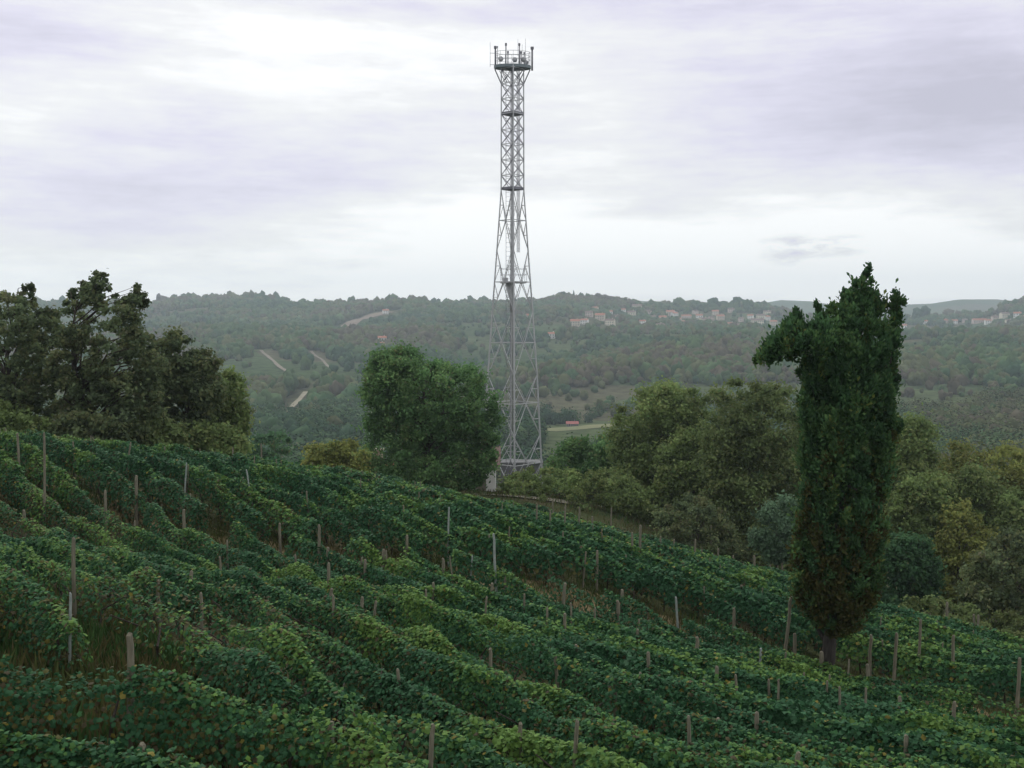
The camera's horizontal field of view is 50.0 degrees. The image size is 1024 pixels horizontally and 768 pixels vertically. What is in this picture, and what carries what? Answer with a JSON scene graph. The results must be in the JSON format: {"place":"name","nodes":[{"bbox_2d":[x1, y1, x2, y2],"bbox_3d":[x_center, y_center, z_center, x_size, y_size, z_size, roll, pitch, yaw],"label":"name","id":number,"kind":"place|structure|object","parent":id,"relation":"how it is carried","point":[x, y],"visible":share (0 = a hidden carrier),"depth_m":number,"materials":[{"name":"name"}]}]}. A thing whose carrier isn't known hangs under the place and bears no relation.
{"place":"outdoors","nodes":[
{"label":"outdoors","id":0,"kind":"place"},
{"bbox_2d":[341,312,391,326],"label":"road","id":1,"kind":"structure","parent":0,"point":[356,321],"depth_m":1503.23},
{"bbox_2d":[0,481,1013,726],"bbox_3d":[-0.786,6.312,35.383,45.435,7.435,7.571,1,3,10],"label":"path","id":2,"kind":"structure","parent":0,"point":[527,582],"depth_m":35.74,"materials":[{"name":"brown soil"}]},
{"bbox_2d":[784,596,791,650],"bbox_3d":[9.055,8.289,36.147,0.307,2.652,0.115,0,3,0],"label":"vineyard post","id":3,"kind":"object","parent":2,"relation":"on","point":[788,625],"visible":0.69,"depth_m":36.09,"materials":[{"name":"brown wood"}]},
{"bbox_2d":[868,634,872,675],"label":"vineyard post","id":4,"kind":"object","parent":2,"relation":"on","point":[870,652],"visible":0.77,"depth_m":36.15,"materials":[{"name":"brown wood"}]},
{"bbox_2d":[0,447,1023,767],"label":"ground","id":5,"kind":"structure","parent":0,"point":[602,515],"depth_m":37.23,"materials":[{"name":"green plant"}]},
{"bbox_2d":[0,445,27,497],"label":"vine row","id":6,"kind":"object","parent":5,"relation":"on","point":[6,461],"visible":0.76,"depth_m":35.51,"materials":[{"name":"green plant"}]},
{"bbox_2d":[0,398,55,444],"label":"bush","id":7,"kind":"object","parent":5,"relation":"on","point":[10,420],"visible":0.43,"depth_m":51.72,"materials":[{"name":"green plant"}]},
{"bbox_2d":[0,282,67,440],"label":"broadleaf tree","id":8,"kind":"object","parent":5,"relation":"on","point":[16,386],"visible":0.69,"depth_m":55.64,"materials":[{"name":"green plant"}]},
{"bbox_2d":[0,430,79,509],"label":"vine row","id":9,"kind":"object","parent":5,"relation":"on","point":[52,468],"visible":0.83,"depth_m":36.76,"materials":[{"name":"green plant"}]},
{"bbox_2d":[43,432,45,526],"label":"vineyard post","id":10,"kind":"object","parent":5,"relation":"on","point":[44,471],"visible":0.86,"depth_m":32.79,"materials":[{"name":"brown wood"}]},
{"bbox_2d":[0,561,93,678],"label":"vine row","id":11,"kind":"object","parent":5,"relation":"on","point":[42,605],"visible":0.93,"depth_m":16.27,"materials":[{"name":"green plant"}]},
{"bbox_2d":[68,592,71,667],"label":"vineyard post","id":12,"kind":"object","parent":5,"relation":"on","point":[70,618],"visible":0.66,"depth_m":15.82,"materials":[{"name":"metal"}]},
{"bbox_2d":[71,537,76,617],"bbox_3d":[-7.781,3.757,19.529,0.076,2.086,0.082,0,3,0],"label":"vineyard post","id":13,"kind":"object","parent":5,"relation":"on","point":[73,578],"visible":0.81,"depth_m":19.48,"materials":[{"name":"brown wood"}]},
{"bbox_2d":[0,429,152,520],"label":"vine row","id":14,"kind":"object","parent":5,"relation":"on","point":[69,450],"visible":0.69,"depth_m":37.08,"materials":[{"name":"green plant"}]},
{"bbox_2d":[41,407,138,465],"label":"bush","id":15,"kind":"object","parent":5,"relation":"on","point":[102,425],"visible":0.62,"depth_m":50.96,"materials":[{"name":"green plant"}]},
{"bbox_2d":[40,268,179,441],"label":"broadleaf tree","id":16,"kind":"object","parent":5,"relation":"on","point":[100,383],"visible":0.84,"depth_m":53.74,"materials":[{"name":"green plant"}]},
{"bbox_2d":[19,432,208,533],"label":"vine row","id":17,"kind":"object","parent":5,"relation":"on","point":[110,461],"visible":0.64,"depth_m":37.09,"materials":[{"name":"green plant"}]},
{"bbox_2d":[126,632,134,754],"bbox_3d":[-4.432,3.862,12.751,0.114,1.994,0.090,0,3,0],"label":"vineyard post","id":18,"kind":"object","parent":5,"relation":"on","point":[130,650],"visible":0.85,"depth_m":12.68,"materials":[{"name":"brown wood"}]},
{"bbox_2d":[0,722,263,767],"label":"vine row","id":19,"kind":"object","parent":5,"relation":"on","point":[18,743],"visible":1,"depth_m":10.38,"materials":[{"name":"green plant"}]},
{"bbox_2d":[135,475,138,526],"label":"vineyard post","id":20,"kind":"object","parent":5,"relation":"on","point":[136,494],"visible":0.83,"depth_m":34.57,"materials":[{"name":"grey wood"}]},
{"bbox_2d":[0,541,320,735],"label":"vine row","id":21,"kind":"object","parent":5,"relation":"on","point":[278,683],"visible":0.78,"depth_m":16.12,"materials":[{"name":"green plant"}]},
{"bbox_2d":[55,434,270,543],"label":"vine row","id":22,"kind":"object","parent":5,"relation":"on","point":[208,483],"visible":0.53,"depth_m":37.27,"materials":[{"name":"green plant"}]},
{"bbox_2d":[129,412,200,450],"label":"bush","id":23,"kind":"object","parent":5,"relation":"on","point":[173,432],"visible":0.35,"depth_m":54.13,"materials":[{"name":"green plant"}]},
{"bbox_2d":[144,325,233,445],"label":"broadleaf tree","id":24,"kind":"object","parent":5,"relation":"on","point":[188,392],"visible":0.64,"depth_m":58.76,"materials":[{"name":"green plant"}]},
{"bbox_2d":[84,440,322,552],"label":"vine row","id":25,"kind":"object","parent":5,"relation":"on","point":[298,527],"visible":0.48,"depth_m":36.73,"materials":[{"name":"green plant"}]},
{"bbox_2d":[0,654,428,767],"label":"vine row","id":26,"kind":"object","parent":5,"relation":"on","point":[247,732],"visible":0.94,"depth_m":12.48,"materials":[{"name":"green plant"}]},
{"bbox_2d":[178,365,260,456],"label":"broadleaf tree","id":27,"kind":"object","parent":5,"relation":"on","point":[237,413],"visible":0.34,"depth_m":61.94,"materials":[{"name":"green plant"}]},
{"bbox_2d":[185,417,259,455],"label":"bush","id":28,"kind":"object","parent":5,"relation":"on","point":[212,438],"visible":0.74,"depth_m":56.82,"materials":[{"name":"green plant"}]},
{"bbox_2d":[117,441,383,557],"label":"vine row","id":29,"kind":"object","parent":5,"relation":"on","point":[262,488],"visible":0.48,"depth_m":37.93,"materials":[{"name":"green plant"}]},
{"bbox_2d":[0,527,532,767],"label":"vine row","id":30,"kind":"object","parent":5,"relation":"on","point":[480,754],"visible":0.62,"depth_m":16.74,"materials":[{"name":"green plant"}]},
{"bbox_2d":[246,425,304,463],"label":"broadleaf tree","id":31,"kind":"object","parent":5,"relation":"on","point":[270,437],"visible":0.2,"depth_m":123.89,"materials":[{"name":"green plant"}]},
{"bbox_2d":[150,444,434,562],"bbox_3d":[-10.192,4.183,43.298,1.017,2.805,22.600,-3,4,-41],"label":"vine row","id":32,"kind":"object","parent":5,"relation":"on","point":[345,502],"visible":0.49,"depth_m":38.12,"materials":[{"name":"green plant"}]},
{"bbox_2d":[158,445,468,568],"bbox_3d":[-9.366,4.465,44.041,1.135,2.673,23.621,-3,4,-41],"label":"vine row","id":33,"kind":"object","parent":5,"relation":"on","point":[370,502],"visible":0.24,"depth_m":37.83,"materials":[{"name":"green plant"}]},
{"bbox_2d":[0,500,646,767],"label":"vine row","id":34,"kind":"object","parent":5,"relation":"on","point":[546,750],"visible":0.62,"depth_m":17.27,"materials":[{"name":"green plant"}]},
{"bbox_2d":[298,437,374,472],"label":"bush","id":35,"kind":"object","parent":5,"relation":"on","point":[338,453],"visible":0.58,"depth_m":72.96,"materials":[{"name":"green plant"}]},
{"bbox_2d":[216,453,522,578],"bbox_3d":[-8.091,4.682,44.854,1.063,2.975,24.622,-3,4,-41],"label":"vine row","id":36,"kind":"object","parent":5,"relation":"on","point":[473,532],"visible":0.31,"depth_m":38.59,"materials":[{"name":"green plant"}]},
{"bbox_2d":[211,451,564,585],"bbox_3d":[-6.865,5.010,45.950,1.209,2.763,25.649,-3,4,-41],"label":"vine row","id":37,"kind":"object","parent":5,"relation":"on","point":[467,522],"visible":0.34,"depth_m":38.80,"materials":[{"name":"green plant"}]},
{"bbox_2d":[396,668,405,745],"bbox_3d":[-1.688,5.063,16.779,0.160,1.449,0.069,0,3,6],"label":"vineyard post","id":38,"kind":"object","parent":5,"relation":"on","point":[398,678],"visible":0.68,"depth_m":16.75,"materials":[{"name":"brown wood"}]},
{"bbox_2d":[231,454,598,583],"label":"vine row","id":39,"kind":"object","parent":5,"relation":"on","point":[505,522],"visible":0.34,"depth_m":40.79,"materials":[{"name":"green plant"}]},
{"bbox_2d":[0,466,834,767],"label":"vine row","id":40,"kind":"object","parent":5,"relation":"on","point":[346,628],"visible":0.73,"depth_m":18.85,"materials":[{"name":"green plant"}]},
{"bbox_2d":[428,723,434,767],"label":"vineyard post","id":41,"kind":"object","parent":5,"relation":"on","point":[431,746],"visible":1,"depth_m":11.64,"materials":[{"name":"brown wood"}]},
{"bbox_2d":[348,337,516,494],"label":"broadleaf tree","id":42,"kind":"object","parent":5,"relation":"on","point":[447,426],"visible":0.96,"depth_m":81.70,"materials":[{"name":"green plant"}]},
{"bbox_2d":[51,474,825,767],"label":"vine row","id":43,"kind":"object","parent":5,"relation":"on","point":[544,692],"visible":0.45,"depth_m":20.87,"materials":[{"name":"green plant"}]},
{"bbox_2d":[430,446,500,491],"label":"house","id":44,"kind":"structure","parent":5,"relation":"on","point":[492,484],"depth_m":95.35,"materials":[{"name":"white paint"}]},
{"bbox_2d":[291,462,647,599],"bbox_3d":[-4.681,5.654,47.583,1.247,2.983,27.129,-3,4,-41],"label":"vine row","id":45,"kind":"object","parent":5,"relation":"on","point":[538,530],"visible":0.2,"depth_m":39.31,"materials":[{"name":"green plant"}]},
{"bbox_2d":[290,462,681,612],"bbox_3d":[-3.516,5.915,48.283,1.084,3.116,28.160,-3,4,-41],"label":"vine row","id":46,"kind":"object","parent":5,"relation":"on","point":[670,589],"visible":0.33,"depth_m":39.45,"materials":[{"name":"green plant"}]},
{"bbox_2d":[492,533,497,606],"bbox_3d":[-0.480,5.721,32.272,0.191,2.689,0.092,0,3,0],"label":"vineyard post","id":47,"kind":"object","parent":5,"relation":"on","point":[494,556],"visible":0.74,"depth_m":32.20,"materials":[{"name":"metal"}]},
{"bbox_2d":[485,38,542,483],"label":"lattice tower","id":48,"kind":"structure","parent":5,"relation":"on","point":[511,68],"depth_m":108.87,"materials":[{"name":"metal"}]},
{"bbox_2d":[294,462,741,631],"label":"vine row","id":49,"kind":"object","parent":5,"relation":"on","point":[715,609],"visible":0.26,"depth_m":40.06,"materials":[{"name":"green plant"}]},
{"bbox_2d":[500,459,542,490],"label":"equipment cabinet","id":50,"kind":"object","parent":5,"relation":"on","point":[519,462],"visible":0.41,"depth_m":113.59,"materials":[{"name":"metal"}]},
{"bbox_2d":[138,500,963,767],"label":"vine row","id":51,"kind":"object","parent":5,"relation":"on","point":[164,524],"visible":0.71,"depth_m":21.35,"materials":[{"name":"green plant"}]},
{"bbox_2d":[330,467,810,653],"bbox_3d":[-0.424,6.957,49.076,1.110,3.804,31.614,-3,4,-42],"label":"vine row","id":52,"kind":"object","parent":5,"relation":"on","point":[732,593],"visible":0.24,"depth_m":39.35,"materials":[{"name":"green plant"}]},
{"bbox_2d":[572,719,578,767],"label":"vineyard post","id":53,"kind":"object","parent":5,"relation":"on","point":[575,745],"visible":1,"depth_m":13.97,"materials":[{"name":"brown wood"}]},
{"bbox_2d":[495,463,660,524],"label":"bush","id":54,"kind":"object","parent":5,"relation":"on","point":[612,485],"visible":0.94,"depth_m":81.13,"materials":[{"name":"green plant"}]},
{"bbox_2d":[544,432,623,510],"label":"broadleaf tree","id":55,"kind":"object","parent":5,"relation":"on","point":[571,452],"visible":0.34,"depth_m":97.87,"materials":[{"name":"green plant"}]},
{"bbox_2d":[228,519,960,767],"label":"vine row","id":56,"kind":"object","parent":5,"relation":"on","point":[707,704],"visible":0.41,"depth_m":21.32,"materials":[{"name":"green plant"}]},
{"bbox_2d":[284,533,1023,767],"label":"vine row","id":57,"kind":"object","parent":5,"relation":"on","point":[786,714],"visible":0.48,"depth_m":20.78,"materials":[{"name":"green plant"}]},
{"bbox_2d":[595,375,716,534],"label":"broadleaf tree","id":58,"kind":"object","parent":5,"relation":"on","point":[663,408],"visible":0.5,"depth_m":89.83,"materials":[{"name":"green plant"}]},
{"bbox_2d":[333,465,1023,707],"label":"vine row","id":59,"kind":"object","parent":5,"relation":"on","point":[930,662],"visible":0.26,"depth_m":35.88,"materials":[{"name":"green plant"}]},
{"bbox_2d":[341,536,1023,767],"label":"vine row","id":60,"kind":"object","parent":5,"relation":"on","point":[667,660],"visible":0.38,"depth_m":23.91,"materials":[{"name":"green plant"}]},
{"bbox_2d":[352,468,1023,697],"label":"vine row","id":61,"kind":"object","parent":5,"relation":"on","point":[930,651],"visible":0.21,"depth_m":38.68,"materials":[{"name":"green plant"}]},
{"bbox_2d":[641,418,736,536],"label":"broadleaf tree","id":62,"kind":"object","parent":5,"relation":"on","point":[666,467],"visible":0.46,"depth_m":84.42,"materials":[{"name":"green plant"}]},
{"bbox_2d":[687,715,691,753],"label":"vineyard post","id":63,"kind":"object","parent":5,"relation":"on","point":[688,730],"visible":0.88,"depth_m":15.97,"materials":[{"name":"brown wood"}]},
{"bbox_2d":[645,493,752,561],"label":"bush","id":64,"kind":"object","parent":5,"relation":"on","point":[685,526],"visible":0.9,"depth_m":71.25,"materials":[{"name":"green plant"}]},
{"bbox_2d":[375,471,1023,685],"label":"vine row","id":65,"kind":"object","parent":5,"relation":"on","point":[738,580],"visible":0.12,"depth_m":43.10,"materials":[{"name":"green plant"}]},
{"bbox_2d":[398,545,1023,766],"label":"vine row","id":66,"kind":"object","parent":5,"relation":"on","point":[990,739],"visible":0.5,"depth_m":23.99,"materials":[{"name":"green plant"}]},
{"bbox_2d":[424,485,1023,661],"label":"vine row","id":67,"kind":"object","parent":5,"relation":"on","point":[938,636],"visible":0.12,"depth_m":41.87,"materials":[{"name":"green plant"}]},
{"bbox_2d":[431,485,1023,684],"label":"vine row","id":68,"kind":"object","parent":5,"relation":"on","point":[670,550],"visible":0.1,"depth_m":40.69,"materials":[{"name":"green plant"}]},
{"bbox_2d":[448,548,1023,766],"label":"vine row","id":69,"kind":"object","parent":5,"relation":"on","point":[1016,736],"visible":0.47,"depth_m":26.83,"materials":[{"name":"green plant"}]},
{"bbox_2d":[449,488,1023,652],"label":"vine row","id":70,"kind":"object","parent":5,"relation":"on","point":[781,578],"visible":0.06,"depth_m":49.91,"materials":[{"name":"green plant"}]},
{"bbox_2d":[680,375,804,562],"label":"broadleaf tree","id":71,"kind":"object","parent":5,"relation":"on","point":[751,436],"visible":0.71,"depth_m":77.53,"materials":[{"name":"green plant"}]},
{"bbox_2d":[482,497,1023,647],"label":"vine row","id":72,"kind":"object","parent":5,"relation":"on","point":[738,564],"visible":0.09,"depth_m":46.86,"materials":[{"name":"green plant"}]},
{"bbox_2d":[493,498,1023,644],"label":"vine row","id":73,"kind":"object","parent":5,"relation":"on","point":[1002,635],"visible":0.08,"depth_m":47.49,"materials":[{"name":"green plant"}]},
{"bbox_2d":[499,567,1022,758],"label":"vine row","id":74,"kind":"object","parent":5,"relation":"on","point":[566,608],"visible":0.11,"depth_m":29.27,"materials":[{"name":"green plant"}]},
{"bbox_2d":[522,502,1012,642],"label":"vine row","id":75,"kind":"object","parent":5,"relation":"on","point":[544,508],"visible":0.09,"depth_m":62.72,"materials":[{"name":"green plant"}]},
{"bbox_2d":[745,489,797,567],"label":"shrub","id":76,"kind":"object","parent":5,"relation":"on","point":[769,545],"visible":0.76,"depth_m":62.58,"materials":[{"name":"green plant"}]},
{"bbox_2d":[596,521,957,621],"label":"vine row","id":77,"kind":"object","parent":5,"relation":"on","point":[768,567],"visible":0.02,"depth_m":59.76,"materials":[{"name":"green plant"}]},
{"bbox_2d":[542,577,1013,763],"bbox_3d":[6.659,7.527,28.312,0.961,2.409,16.596,-3,4,-42],"label":"vine row","id":78,"kind":"object","parent":5,"relation":"on","point":[653,631],"visible":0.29,"depth_m":30.22,"materials":[{"name":"green plant"}]},
{"bbox_2d":[532,511,1023,660],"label":"vine row","id":79,"kind":"object","parent":5,"relation":"on","point":[950,632],"visible":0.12,"depth_m":42.87,"materials":[{"name":"green plant"}]},
{"bbox_2d":[745,522,814,573],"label":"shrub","id":80,"kind":"object","parent":5,"relation":"on","point":[758,558],"visible":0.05,"depth_m":73.49,"materials":[{"name":"green plant"}]},
{"bbox_2d":[559,511,1012,641],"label":"vine row","id":81,"kind":"object","parent":5,"relation":"on","point":[570,514],"visible":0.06,"depth_m":67.67,"materials":[{"name":"green plant"}]},
{"bbox_2d":[599,588,1023,743],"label":"vine row","id":82,"kind":"object","parent":5,"relation":"on","point":[633,603],"visible":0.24,"depth_m":33.18,"materials":[{"name":"green plant"}]},
{"bbox_2d":[752,262,908,675],"bbox_3d":[9.795,3.082,33.733,4.777,13.676,3.802,-3,5,-43],"label":"cypress tree","id":83,"kind":"object","parent":5,"relation":"on","point":[846,403],"visible":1,"depth_m":32.83,"materials":[{"name":"green plant"}]},
{"bbox_2d":[681,618,1023,731],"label":"vine row","id":84,"kind":"object","parent":5,"relation":"on","point":[1018,721],"visible":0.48,"depth_m":29.67,"materials":[{"name":"green plant"}]},
{"bbox_2d":[704,614,1023,729],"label":"vine row","id":85,"kind":"object","parent":5,"relation":"on","point":[925,691],"visible":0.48,"depth_m":30.83,"materials":[{"name":"green plant"}]},
{"bbox_2d":[729,561,1016,646],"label":"vine row","id":86,"kind":"object","parent":5,"relation":"on","point":[909,612],"visible":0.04,"depth_m":47.31,"materials":[{"name":"green plant"}]},
{"bbox_2d":[769,645,979,718],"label":"vine row","id":87,"kind":"object","parent":5,"relation":"on","point":[834,668],"visible":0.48,"depth_m":32.42,"materials":[{"name":"green plant"}]},
{"bbox_2d":[892,632,897,684],"bbox_3d":[12.076,8.976,34.671,0.183,2.286,0.126,0,3,0],"label":"vineyard post","id":88,"kind":"object","parent":5,"relation":"on","point":[895,657],"visible":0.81,"depth_m":34.63,"materials":[{"name":"brown wood"}]},
{"bbox_2d":[878,527,949,611],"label":"tree","id":89,"kind":"object","parent":5,"relation":"on","point":[913,566],"visible":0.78,"depth_m":69.32,"materials":[{"name":"green plant"}]},
{"bbox_2d":[882,402,953,534],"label":"broadleaf tree","id":90,"kind":"object","parent":5,"relation":"on","point":[917,437],"visible":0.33,"depth_m":82.80,"materials":[{"name":"green plant"}]},
{"bbox_2d":[916,619,921,684],"bbox_3d":[13.219,8.915,35.697,0.150,2.612,0.091,0,3,0],"label":"vineyard post","id":91,"kind":"object","parent":5,"relation":"on","point":[920,635],"visible":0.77,"depth_m":35.63,"materials":[{"name":"brown wood"}]},
{"bbox_2d":[881,462,970,557],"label":"broadleaf tree","id":92,"kind":"object","parent":5,"relation":"on","point":[925,493],"visible":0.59,"depth_m":78.68,"materials":[{"name":"green plant"}]},
{"bbox_2d":[951,635,954,687],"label":"vineyard post","id":93,"kind":"object","parent":5,"relation":"on","point":[953,649],"visible":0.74,"depth_m":34.77,"materials":[{"name":"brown wood"}]},
{"bbox_2d":[893,593,1023,639],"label":"bush","id":94,"kind":"object","parent":5,"relation":"on","point":[966,614],"visible":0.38,"depth_m":60.05,"materials":[{"name":"green plant"}]},
{"bbox_2d":[931,497,1000,614],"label":"broadleaf tree","id":95,"kind":"object","parent":5,"relation":"on","point":[945,542],"visible":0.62,"depth_m":75.60,"materials":[{"name":"green plant"}]},
{"bbox_2d":[936,435,1023,618],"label":"broadleaf tree","id":96,"kind":"object","parent":5,"relation":"on","point":[1013,473],"visible":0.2,"depth_m":91.04,"materials":[{"name":"green plant"}]},
{"bbox_2d":[947,457,1013,567],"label":"broadleaf tree","id":97,"kind":"object","parent":5,"relation":"on","point":[973,481],"visible":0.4,"depth_m":83.16,"materials":[{"name":"green plant"}]},
{"bbox_2d":[952,525,1023,632],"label":"broadleaf tree","id":98,"kind":"object","parent":5,"relation":"on","point":[985,570],"visible":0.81,"depth_m":62.81,"materials":[{"name":"green plant"}]},
{"bbox_2d":[980,482,1023,625],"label":"broadleaf tree","id":99,"kind":"object","parent":5,"relation":"on","point":[1010,507],"visible":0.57,"depth_m":80.74,"materials":[{"name":"green plant"}]},
{"bbox_2d":[1014,657,1020,718],"bbox_3d":[14.436,8.888,31.372,0.165,2.180,0.114,0,3,0],"label":"vineyard post","id":100,"kind":"object","parent":5,"relation":"on","point":[1018,683],"visible":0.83,"depth_m":31.32,"materials":[{"name":"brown wood"}]},
{"bbox_2d":[0,0,1023,303],"label":"sky","id":101,"kind":"structure","parent":0,"point":[702,150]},
{"bbox_2d":[5,299,1023,611],"bbox_3d":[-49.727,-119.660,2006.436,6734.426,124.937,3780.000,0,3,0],"label":"hills","id":102,"kind":"structure","parent":0,"point":[265,365],"depth_m":914.85,"materials":[{"name":"green plant"}]},
{"bbox_2d":[0,290,1023,548],"bbox_3d":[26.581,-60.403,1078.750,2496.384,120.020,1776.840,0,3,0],"label":"forest","id":103,"kind":"object","parent":102,"relation":"on","point":[246,324],"visible":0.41,"depth_m":956.62,"materials":[{"name":"green plant"}]},
{"bbox_2d":[912,305,930,316],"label":"broadleaf tree","id":104,"kind":"object","parent":102,"relation":"on","point":[923,310],"visible":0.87,"depth_m":1813.52,"materials":[{"name":"green plant"}]},
{"bbox_2d":[545,424,625,430],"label":"field","id":105,"kind":"structure","parent":0,"point":[575,427],"depth_m":552.62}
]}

